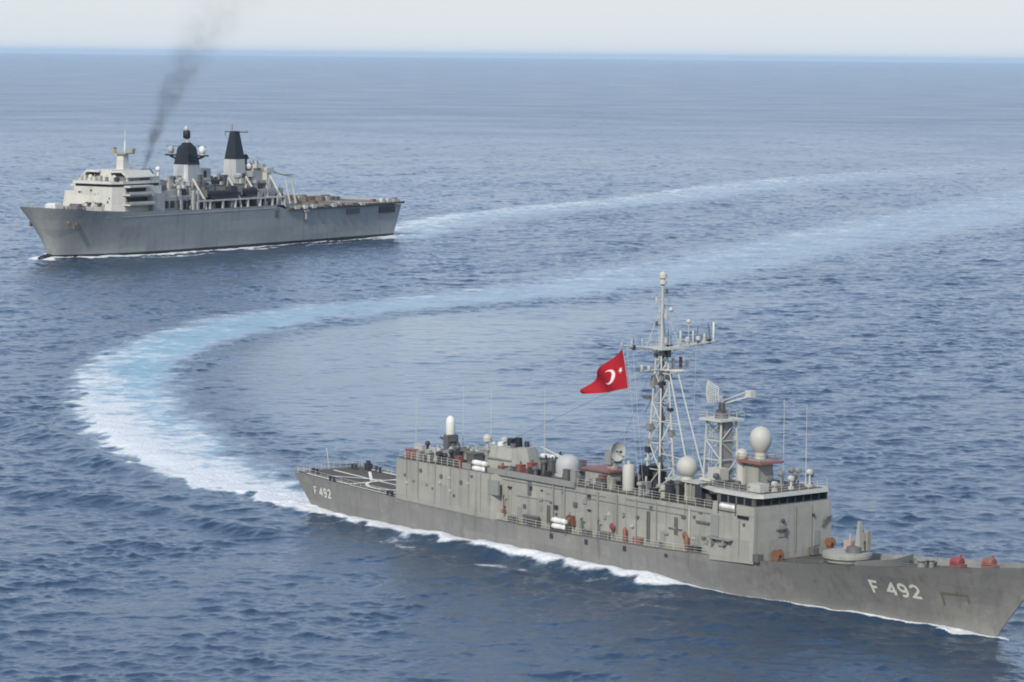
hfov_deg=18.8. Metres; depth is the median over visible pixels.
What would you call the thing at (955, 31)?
sky
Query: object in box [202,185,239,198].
landing craft
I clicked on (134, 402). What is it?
wake foam
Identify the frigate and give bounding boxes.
[294,272,1023,636]
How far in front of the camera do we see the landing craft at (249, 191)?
1049.22 m
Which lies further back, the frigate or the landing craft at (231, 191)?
the landing craft at (231, 191)
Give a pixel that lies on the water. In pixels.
(894, 381)
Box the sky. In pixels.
[0,0,1023,62]
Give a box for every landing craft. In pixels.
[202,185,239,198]
[238,187,257,196]
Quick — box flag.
[580,350,628,393]
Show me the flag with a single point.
(611, 374)
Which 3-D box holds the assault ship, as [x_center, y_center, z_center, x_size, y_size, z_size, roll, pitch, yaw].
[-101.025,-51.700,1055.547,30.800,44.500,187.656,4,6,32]
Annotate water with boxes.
[0,53,1023,681]
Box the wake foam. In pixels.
[16,160,1023,640]
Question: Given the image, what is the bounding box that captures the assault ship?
[20,124,404,259]

